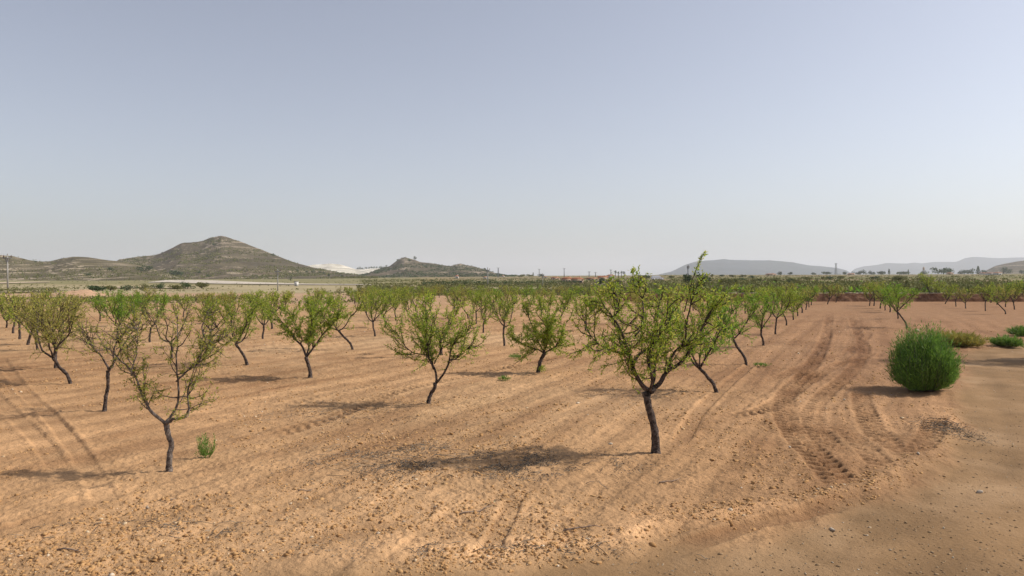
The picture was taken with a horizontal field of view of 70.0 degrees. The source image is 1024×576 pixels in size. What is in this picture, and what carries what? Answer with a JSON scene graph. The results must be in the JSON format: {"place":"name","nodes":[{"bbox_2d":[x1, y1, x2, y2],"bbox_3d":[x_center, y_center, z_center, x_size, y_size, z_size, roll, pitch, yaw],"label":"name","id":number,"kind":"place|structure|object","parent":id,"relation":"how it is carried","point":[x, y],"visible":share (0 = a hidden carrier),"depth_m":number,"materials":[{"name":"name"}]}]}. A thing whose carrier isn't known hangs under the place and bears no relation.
{"place":"outdoors","nodes":[
{"label":"outdoors","id":0,"kind":"place"},
{"bbox_2d":[0,255,184,280],"bbox_3d":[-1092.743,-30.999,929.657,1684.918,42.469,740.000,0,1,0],"label":"hill","id":1,"kind":"structure","parent":0,"point":[68,263],"depth_m":739.47,"materials":[{"name":"soil"}]},
{"bbox_2d":[0,255,185,280],"bbox_3d":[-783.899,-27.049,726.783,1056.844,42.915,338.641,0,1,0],"label":"scrub","id":2,"kind":"object","parent":1,"relation":"on","point":[110,275],"visible":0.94,"depth_m":675.94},
{"bbox_2d":[117,236,357,278],"bbox_3d":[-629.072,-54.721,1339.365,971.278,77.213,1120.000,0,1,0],"label":"hill","id":3,"kind":"structure","parent":0,"point":[168,264],"depth_m":1077.26,"materials":[{"name":"soil"}]},
{"bbox_2d":[122,237,377,278],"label":"scrub","id":4,"kind":"object","parent":3,"relation":"on","point":[284,273],"visible":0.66,"depth_m":1009.81,"materials":[{"name":"plant"}]},
{"bbox_2d":[153,280,370,284],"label":"gravel track","id":5,"kind":"structure","parent":0,"point":[213,281],"depth_m":340.30,"materials":[{"name":"gravel"}]},
{"bbox_2d":[309,264,379,274],"bbox_3d":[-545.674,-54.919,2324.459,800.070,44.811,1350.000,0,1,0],"label":"hill","id":6,"kind":"structure","parent":0,"point":[338,268],"depth_m":2154.30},
{"bbox_2d":[366,257,510,277],"bbox_3d":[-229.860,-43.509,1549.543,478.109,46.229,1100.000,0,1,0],"label":"hill","id":7,"kind":"structure","parent":0,"point":[403,261],"depth_m":1293.70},
{"bbox_2d":[360,258,514,277],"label":"scrub","id":8,"kind":"object","parent":7,"relation":"on","point":[453,273],"visible":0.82,"depth_m":1202.66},
{"bbox_2d":[0,274,1023,575],"bbox_3d":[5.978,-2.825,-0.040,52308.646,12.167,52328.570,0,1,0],"label":"ground","id":9,"kind":"structure","parent":0,"point":[82,464],"depth_m":14.11,"materials":[{"name":"soil"}]},
{"bbox_2d":[0,292,26,327],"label":"almond tree","id":10,"kind":"object","parent":9,"relation":"on","point":[19,295],"visible":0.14,"depth_m":43.19,"materials":[{"name":"green plant"}]},
{"bbox_2d":[6,297,41,338],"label":"almond tree","id":11,"kind":"object","parent":9,"relation":"on","point":[19,330],"visible":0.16,"depth_m":35.64,"materials":[{"name":"green plant"}]},
{"bbox_2d":[0,287,59,292],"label":"hedge","id":12,"kind":"object","parent":9,"relation":"on","point":[31,289],"visible":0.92,"depth_m":140.82,"materials":[{"name":"green plant"}]},
{"bbox_2d":[0,288,66,344],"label":"almond tree","id":13,"kind":"object","parent":9,"relation":"on","point":[45,295],"visible":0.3,"depth_m":32.56,"materials":[{"name":"green plant"}]},
{"bbox_2d":[0,292,66,349],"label":"almond tree","id":14,"kind":"object","parent":9,"relation":"on","point":[9,306],"visible":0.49,"depth_m":29.82,"materials":[{"name":"green plant"}]},
{"bbox_2d":[10,293,83,367],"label":"almond tree","id":15,"kind":"object","parent":9,"relation":"on","point":[54,300],"visible":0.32,"depth_m":23.94,"materials":[{"name":"green plant"}]},
{"bbox_2d":[15,292,102,383],"bbox_3d":[-12.793,1.471,20.516,2.131,2.764,2.879,-1,1,-45],"label":"almond tree","id":16,"kind":"object","parent":9,"relation":"on","point":[53,326],"visible":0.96,"depth_m":20.49,"materials":[{"name":"green plant"}]},
{"bbox_2d":[49,289,108,295],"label":"earth mound","id":17,"kind":"object","parent":9,"relation":"on","point":[86,292],"visible":0.62,"depth_m":121.69,"materials":[{"name":"soil"}]},
{"bbox_2d":[82,295,111,320],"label":"almond tree","id":18,"kind":"object","parent":9,"relation":"on","point":[97,307],"visible":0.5,"depth_m":49.95,"materials":[{"name":"green plant"}]},
{"bbox_2d":[87,285,106,290],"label":"shrub","id":19,"kind":"object","parent":9,"relation":"on","point":[95,288],"visible":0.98,"depth_m":158.45,"materials":[{"name":"green plant"}]},
{"bbox_2d":[71,311,151,411],"bbox_3d":[-8.970,1.702,16.362,1.647,2.400,1.859,-1,1,-32],"label":"almond tree","id":20,"kind":"object","parent":9,"relation":"on","point":[86,339],"visible":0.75,"depth_m":16.25,"materials":[{"name":"green plant"}]},
{"bbox_2d":[103,296,128,322],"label":"almond tree","id":21,"kind":"object","parent":9,"relation":"on","point":[109,304],"visible":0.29,"depth_m":44.92,"materials":[{"name":"green plant"}]},
{"bbox_2d":[91,289,141,336],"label":"almond tree","id":22,"kind":"object","parent":9,"relation":"on","point":[116,311],"visible":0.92,"depth_m":35.62,"materials":[{"name":"green plant"}]},
{"bbox_2d":[115,291,154,326],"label":"almond tree","id":23,"kind":"object","parent":9,"relation":"on","point":[135,305],"visible":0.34,"depth_m":40.67,"materials":[{"name":"green plant"}]},
{"bbox_2d":[132,287,157,309],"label":"almond tree","id":24,"kind":"object","parent":9,"relation":"on","point":[153,293],"visible":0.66,"depth_m":66.06,"materials":[{"name":"green plant"}]},
{"bbox_2d":[127,289,181,341],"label":"almond tree","id":25,"kind":"object","parent":9,"relation":"on","point":[138,302],"visible":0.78,"depth_m":33.88,"materials":[{"name":"green plant"}]},
{"bbox_2d":[78,292,240,471],"bbox_3d":[-5.296,1.501,11.187,2.252,2.886,1.317,0,1,0],"label":"almond tree","id":26,"kind":"object","parent":9,"relation":"on","point":[210,346],"visible":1,"depth_m":11.29,"materials":[{"name":"green plant"}]},
{"bbox_2d":[137,302,195,357],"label":"almond tree","id":27,"kind":"object","parent":9,"relation":"on","point":[161,324],"visible":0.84,"depth_m":26.91,"materials":[{"name":"green plant"}]},
{"bbox_2d":[5,508,356,558],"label":"leaf litter","id":28,"kind":"object","parent":9,"relation":"on","point":[161,526],"visible":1,"depth_m":8.70,"materials":[{"name":"brown plant"}]},
{"bbox_2d":[171,293,193,316],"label":"almond tree","id":29,"kind":"object","parent":9,"relation":"on","point":[180,302],"visible":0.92,"depth_m":55.61,"materials":[{"name":"green plant"}]},
{"bbox_2d":[0,279,403,303],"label":"scrub","id":30,"kind":"object","parent":9,"relation":"on","point":[195,299],"visible":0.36,"depth_m":127.52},
{"bbox_2d":[194,432,217,458],"bbox_3d":[-5.065,2.594,12.092,0.368,0.451,0.314,0,1,0],"label":"weed","id":31,"kind":"object","parent":9,"relation":"on","point":[204,453],"visible":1,"depth_m":12.10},
{"bbox_2d":[195,292,227,320],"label":"almond tree","id":32,"kind":"object","parent":9,"relation":"on","point":[206,297],"visible":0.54,"depth_m":50.45,"materials":[{"name":"green plant"}]},
{"bbox_2d":[188,302,237,334],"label":"almond tree","id":33,"kind":"object","parent":9,"relation":"on","point":[200,316],"visible":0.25,"depth_m":31.91,"materials":[{"name":"green plant"}]},
{"bbox_2d":[186,292,264,364],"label":"almond tree","id":34,"kind":"object","parent":9,"relation":"on","point":[248,313],"visible":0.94,"depth_m":25.01,"materials":[{"name":"green plant"}]},
{"bbox_2d":[215,290,245,321],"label":"almond tree","id":35,"kind":"object","parent":9,"relation":"on","point":[226,298],"visible":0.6,"depth_m":47.55,"materials":[{"name":"green plant"}]},
{"bbox_2d":[239,291,282,338],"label":"almond tree","id":36,"kind":"object","parent":9,"relation":"on","point":[264,317],"visible":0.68,"depth_m":35.75,"materials":[{"name":"green plant"}]},
{"bbox_2d":[251,288,294,328],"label":"almond tree","id":37,"kind":"object","parent":9,"relation":"on","point":[280,297],"visible":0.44,"depth_m":42.68,"materials":[{"name":"green plant"}]},
{"bbox_2d":[267,290,294,315],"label":"almond tree","id":38,"kind":"object","parent":9,"relation":"on","point":[270,292],"visible":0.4,"depth_m":57.62,"materials":[{"name":"green plant"}]},
{"bbox_2d":[258,295,353,377],"bbox_3d":[-6.046,1.464,21.628,2.459,2.654,1.834,-1,1,-39],"label":"almond tree","id":39,"kind":"object","parent":9,"relation":"on","point":[309,337],"visible":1,"depth_m":21.66,"materials":[{"name":"green plant"}]},
{"bbox_2d":[302,289,325,308],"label":"almond tree","id":40,"kind":"object","parent":9,"relation":"on","point":[320,296],"visible":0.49,"depth_m":53.44,"materials":[{"name":"green plant"}]},
{"bbox_2d":[305,288,371,349],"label":"almond tree","id":41,"kind":"object","parent":9,"relation":"on","point":[363,299],"visible":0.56,"depth_m":30.47,"materials":[{"name":"green plant"}]},
{"bbox_2d":[192,399,486,432],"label":"leaf litter","id":42,"kind":"object","parent":9,"relation":"on","point":[334,416],"visible":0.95,"depth_m":15.80,"materials":[{"name":"brown plant"}]},
{"bbox_2d":[352,289,396,335],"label":"almond tree","id":43,"kind":"object","parent":9,"relation":"on","point":[376,301],"visible":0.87,"depth_m":37.26,"materials":[{"name":"green plant"}]},
{"bbox_2d":[364,289,401,326],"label":"almond tree","id":44,"kind":"object","parent":9,"relation":"on","point":[394,296],"visible":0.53,"depth_m":43.64,"materials":[{"name":"green plant"}]},
{"bbox_2d":[384,289,408,320],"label":"almond tree","id":45,"kind":"object","parent":9,"relation":"on","point":[403,295],"visible":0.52,"depth_m":51.16,"materials":[{"name":"green plant"}]},
{"bbox_2d":[395,287,419,316],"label":"almond tree","id":46,"kind":"object","parent":9,"relation":"on","point":[405,300],"visible":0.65,"depth_m":55.39,"materials":[{"name":"green plant"}]},
{"bbox_2d":[198,430,630,508],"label":"leaf litter","id":47,"kind":"object","parent":9,"relation":"on","point":[404,463],"visible":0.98,"depth_m":11.75,"materials":[{"name":"brown plant"}]},
{"bbox_2d":[378,300,490,403],"bbox_3d":[-1.854,1.541,17.324,2.771,2.631,1.672,0,1,0],"label":"almond tree","id":48,"kind":"object","parent":9,"relation":"on","point":[426,342],"visible":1,"depth_m":17.24,"materials":[{"name":"green plant"}]},
{"bbox_2d":[411,291,470,354],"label":"almond tree","id":49,"kind":"object","parent":9,"relation":"on","point":[430,298],"visible":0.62,"depth_m":28.13,"materials":[{"name":"green plant"}]},
{"bbox_2d":[442,289,465,308],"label":"almond tree","id":50,"kind":"object","parent":9,"relation":"on","point":[452,297],"visible":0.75,"depth_m":61.73,"materials":[{"name":"green plant"}]},
{"bbox_2d":[449,287,474,318],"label":"almond tree","id":51,"kind":"object","parent":9,"relation":"on","point":[462,293],"visible":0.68,"depth_m":53.35,"materials":[{"name":"green plant"}]},
{"bbox_2d":[421,279,511,285],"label":"hedge","id":52,"kind":"object","parent":9,"relation":"on","point":[454,282],"visible":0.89,"depth_m":230.80,"materials":[{"name":"green plant"}]},
{"bbox_2d":[464,287,490,323],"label":"almond tree","id":53,"kind":"object","parent":9,"relation":"on","point":[469,295],"visible":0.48,"depth_m":47.51,"materials":[{"name":"green plant"}]},
{"bbox_2d":[465,288,502,332],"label":"almond tree","id":54,"kind":"object","parent":9,"relation":"on","point":[480,299],"visible":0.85,"depth_m":39.80,"materials":[{"name":"green plant"}]},
{"bbox_2d":[243,529,726,574],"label":"leaf litter","id":55,"kind":"object","parent":9,"relation":"on","point":[492,547],"visible":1,"depth_m":8.04,"materials":[{"name":"brown plant"}]},
{"bbox_2d":[354,277,640,295],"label":"scrub","id":56,"kind":"object","parent":9,"relation":"on","point":[448,286],"visible":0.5,"depth_m":205.02,"materials":[{"name":"plant"}]},
{"bbox_2d":[482,291,522,345],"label":"almond tree","id":57,"kind":"object","parent":9,"relation":"on","point":[510,308],"visible":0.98,"depth_m":32.11,"materials":[{"name":"green plant"}]},
{"bbox_2d":[496,289,521,311],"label":"almond tree","id":58,"kind":"object","parent":9,"relation":"on","point":[504,296],"visible":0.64,"depth_m":56.29,"materials":[{"name":"green plant"}]},
{"bbox_2d":[0,325,1023,575],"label":"soil clods","id":59,"kind":"object","parent":9,"relation":"on","point":[216,553],"visible":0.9,"depth_m":9.26,"materials":[{"name":"soil"}]},
{"bbox_2d":[503,293,576,372],"bbox_3d":[0.880,1.469,22.858,2.326,2.634,1.712,0,1,0],"label":"almond tree","id":60,"kind":"object","parent":9,"relation":"on","point":[546,334],"visible":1,"depth_m":22.86,"materials":[{"name":"green plant"}]},
{"bbox_2d":[533,290,554,310],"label":"almond tree","id":61,"kind":"object","parent":9,"relation":"on","point":[536,292],"visible":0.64,"depth_m":62.83,"materials":[{"name":"green plant"}]},
{"bbox_2d":[515,280,579,284],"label":"hedge","id":62,"kind":"object","parent":9,"relation":"on","point":[547,281],"visible":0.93,"depth_m":242.96,"materials":[{"name":"green plant"}]},
{"bbox_2d":[549,288,575,318],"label":"almond tree","id":63,"kind":"object","parent":9,"relation":"on","point":[568,297],"visible":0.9,"depth_m":51.87,"materials":[{"name":"green plant"}]},
{"bbox_2d":[388,446,743,490],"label":"leaf litter","id":64,"kind":"object","parent":9,"relation":"on","point":[518,470],"visible":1,"depth_m":11.55,"materials":[{"name":"brown plant"}]},
{"bbox_2d":[568,293,602,330],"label":"almond tree","id":65,"kind":"object","parent":9,"relation":"on","point":[577,308],"visible":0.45,"depth_m":41.29,"materials":[{"name":"green plant"}]},
{"bbox_2d":[601,291,632,309],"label":"almond tree","id":66,"kind":"object","parent":9,"relation":"on","point":[610,302],"visible":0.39,"depth_m":47.62,"materials":[{"name":"green plant"}]},
{"bbox_2d":[599,305,642,348],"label":"almond tree","id":67,"kind":"object","parent":9,"relation":"on","point":[635,317],"visible":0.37,"depth_m":30.09,"materials":[{"name":"green plant"}]},
{"bbox_2d":[630,294,652,311],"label":"almond tree","id":68,"kind":"object","parent":9,"relation":"on","point":[634,300],"visible":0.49,"depth_m":54.67,"materials":[{"name":"green plant"}]},
{"bbox_2d":[557,251,743,453],"bbox_3d":[2.289,1.134,12.189,3.085,3.559,1.824,-1,1,-40],"label":"almond tree","id":69,"kind":"object","parent":9,"relation":"on","point":[658,338],"visible":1,"depth_m":12.26,"materials":[{"name":"green plant"}]},
{"bbox_2d":[329,408,974,575],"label":"ridge clods","id":70,"kind":"object","parent":9,"relation":"on","point":[549,549],"visible":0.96,"depth_m":8.98,"materials":[{"name":"soil"}]},
{"bbox_2d":[642,290,686,323],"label":"almond tree","id":71,"kind":"object","parent":9,"relation":"on","point":[663,313],"visible":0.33,"depth_m":36.70,"materials":[{"name":"green plant"}]},
{"bbox_2d":[651,297,750,392],"bbox_3d":[5.043,1.547,19.126,2.496,2.687,2.278,0,1,0],"label":"almond tree","id":72,"kind":"object","parent":9,"relation":"on","point":[699,366],"visible":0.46,"depth_m":19.15,"materials":[{"name":"green plant"}]},
{"bbox_2d":[685,294,718,328],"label":"almond tree","id":73,"kind":"object","parent":9,"relation":"on","point":[694,306],"visible":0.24,"depth_m":42.55,"materials":[{"name":"green plant"}]},
{"bbox_2d":[719,277,739,284],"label":"tree","id":74,"kind":"object","parent":9,"relation":"on","point":[735,280],"visible":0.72,"depth_m":154.65,"materials":[{"name":"green plant"}]},
{"bbox_2d":[697,293,765,365],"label":"almond tree","id":75,"kind":"object","parent":9,"relation":"on","point":[754,308],"visible":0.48,"depth_m":25.31,"materials":[{"name":"green plant"}]},
{"bbox_2d":[732,284,758,313],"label":"almond tree","id":76,"kind":"object","parent":9,"relation":"on","point":[748,290],"visible":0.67,"depth_m":61.10,"materials":[{"name":"green plant"}]},
{"bbox_2d":[736,288,785,345],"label":"almond tree","id":77,"kind":"object","parent":9,"relation":"on","point":[765,303],"visible":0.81,"depth_m":31.84,"materials":[{"name":"green plant"}]},
{"bbox_2d":[757,287,800,334],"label":"almond tree","id":78,"kind":"object","parent":9,"relation":"on","point":[789,296],"visible":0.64,"depth_m":38.43,"materials":[{"name":"green plant"}]},
{"bbox_2d":[767,282,802,324],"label":"almond tree","id":79,"kind":"object","parent":9,"relation":"on","point":[779,291],"visible":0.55,"depth_m":45.44,"materials":[{"name":"green plant"}]},
{"bbox_2d":[784,291,807,319],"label":"almond tree","id":80,"kind":"object","parent":9,"relation":"on","point":[801,299],"visible":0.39,"depth_m":51.62,"materials":[{"name":"green plant"}]},
{"bbox_2d":[797,285,818,309],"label":"almond tree","id":81,"kind":"object","parent":9,"relation":"on","point":[808,300],"visible":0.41,"depth_m":68.53,"materials":[{"name":"green plant"}]},
{"bbox_2d":[626,274,1023,293],"bbox_3d":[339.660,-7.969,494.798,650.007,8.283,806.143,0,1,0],"label":"scrub","id":82,"kind":"object","parent":9,"relation":"on","point":[963,283],"visible":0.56,"depth_m":155.46,"materials":[{"name":"plant"}]},
{"bbox_2d":[820,283,840,303],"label":"almond tree","id":83,"kind":"object","parent":9,"relation":"on","point":[831,292],"visible":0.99,"depth_m":82.50,"materials":[{"name":"green plant"}]},
{"bbox_2d":[863,281,885,305],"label":"almond tree","id":84,"kind":"object","parent":9,"relation":"on","point":[869,291],"visible":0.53,"depth_m":77.46,"materials":[{"name":"green plant"}]},
{"bbox_2d":[865,280,891,307],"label":"almond tree","id":85,"kind":"object","parent":9,"relation":"on","point":[873,289],"visible":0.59,"depth_m":71.38,"materials":[{"name":"green plant"}]},
{"bbox_2d":[879,282,901,311],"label":"almond tree","id":86,"kind":"object","parent":9,"relation":"on","point":[896,286],"visible":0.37,"depth_m":63.43,"materials":[{"name":"green plant"}]},
{"bbox_2d":[885,287,911,318],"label":"almond tree","id":87,"kind":"object","parent":9,"relation":"on","point":[904,296],"visible":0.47,"depth_m":53.43,"materials":[{"name":"green plant"}]},
{"bbox_2d":[878,285,922,327],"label":"almond tree","id":88,"kind":"object","parent":9,"relation":"on","point":[899,293],"visible":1,"depth_m":43.81,"materials":[{"name":"green plant"}]},
{"bbox_2d":[883,317,967,391],"bbox_3d":[10.919,1.710,19.307,2.109,2.046,1.892,0,1,0],"label":"bush","id":89,"kind":"object","parent":9,"relation":"on","point":[928,364],"visible":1,"depth_m":18.91,"materials":[{"name":"green plant"}]},
{"bbox_2d":[918,272,935,292],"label":"almond tree","id":90,"kind":"object","parent":9,"relation":"on","point":[926,283],"visible":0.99,"depth_m":95.13,"materials":[{"name":"green plant"}]},
{"bbox_2d":[930,280,945,292],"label":"almond tree","id":91,"kind":"object","parent":9,"relation":"on","point":[934,286],"visible":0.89,"depth_m":92.21,"materials":[{"name":"green plant"}]},
{"bbox_2d":[930,267,953,273],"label":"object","id":92,"kind":"object","parent":9,"relation":"on","point":[943,270],"visible":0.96,"depth_m":1060.47,"materials":[{"name":"grey plant"}]},
{"bbox_2d":[938,283,958,303],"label":"almond tree","id":93,"kind":"object","parent":9,"relation":"on","point":[952,286],"visible":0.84,"depth_m":83.31,"materials":[{"name":"green plant"}]},
{"bbox_2d":[895,415,1010,445],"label":"leaf litter","id":94,"kind":"object","parent":9,"relation":"on","point":[951,425],"visible":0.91,"depth_m":14.38,"materials":[{"name":"brown plant"}]},
{"bbox_2d":[921,329,988,346],"bbox_3d":[19.371,2.197,32.011,2.570,0.931,2.653,0,1,0],"label":"bush","id":95,"kind":"object","parent":9,"relation":"on","point":[969,339],"visible":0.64,"depth_m":31.39,"materials":[{"name":"green plant"}]},
{"bbox_2d":[955,287,977,307],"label":"almond tree","id":96,"kind":"object","parent":9,"relation":"on","point":[961,292],"visible":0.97,"depth_m":71.48,"materials":[{"name":"green plant"}]},
{"bbox_2d":[974,285,995,310],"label":"almond tree","id":97,"kind":"object","parent":9,"relation":"on","point":[984,295],"visible":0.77,"depth_m":65.88,"materials":[{"name":"green plant"}]},
{"bbox_2d":[980,282,1014,313],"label":"almond tree","id":98,"kind":"object","parent":9,"relation":"on","point":[993,295],"visible":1,"depth_m":59.98,"materials":[{"name":"green plant"}]},
{"bbox_2d":[994,286,1016,306],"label":"almond tree","id":99,"kind":"object","parent":9,"relation":"on","point":[1005,300],"visible":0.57,"depth_m":74.81,"materials":[{"name":"green plant"}]},
{"bbox_2d":[988,333,1023,347],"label":"weed","id":100,"kind":"object","parent":9,"relation":"on","point":[1007,340],"visible":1,"depth_m":31.82,"materials":[{"name":"green plant"}]},
{"bbox_2d":[1002,289,1023,309],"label":"almond tree","id":101,"kind":"object","parent":9,"relation":"on","point":[1014,300],"visible":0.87,"depth_m":69.01,"materials":[{"name":"green plant"}]},
{"bbox_2d":[1004,324,1023,335],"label":"weed","id":102,"kind":"object","parent":9,"relation":"on","point":[1016,330],"visible":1,"depth_m":37.68,"materials":[{"name":"green plant"}]},
{"bbox_2d":[1005,280,1022,301],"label":"almond tree","id":103,"kind":"object","parent":9,"relation":"on","point":[1020,284],"visible":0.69,"depth_m":89.57,"materials":[{"name":"green plant"}]},
{"bbox_2d":[0,0,1023,275],"label":"sky","id":104,"kind":"structure","parent":0,"point":[517,137],"materials":[{"name":"blue"}]},
{"bbox_2d":[282,346,1023,575],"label":"dirt road","id":105,"kind":"structure","parent":0,"point":[1001,404],"depth_m":8.72,"materials":[{"name":"soil"}]},
{"bbox_2d":[546,352,1023,575],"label":"pebbles","id":106,"kind":"object","parent":105,"relation":"on","point":[763,571],"visible":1,"depth_m":8.28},
{"bbox_2d":[659,259,849,274],"bbox_3d":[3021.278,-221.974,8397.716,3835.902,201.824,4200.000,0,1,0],"label":"mountain","id":107,"kind":"structure","parent":0,"point":[737,267],"depth_m":7464.66,"materials":[{"name":"stone"}]},
{"bbox_2d":[623,292,1023,301],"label":"stone wall","id":108,"kind":"structure","parent":0,"point":[860,297],"depth_m":92.11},
{"bbox_2d":[850,257,1023,274],"bbox_3d":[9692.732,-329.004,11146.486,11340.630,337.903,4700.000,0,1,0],"label":"mountain","id":109,"kind":"structure","parent":0,"point":[982,263],"depth_m":10296.48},
{"bbox_2d":[986,261,1023,273],"bbox_3d":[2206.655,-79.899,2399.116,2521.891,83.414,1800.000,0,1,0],"label":"hill","id":110,"kind":"structure","parent":0,"point":[1016,267],"depth_m":2107.50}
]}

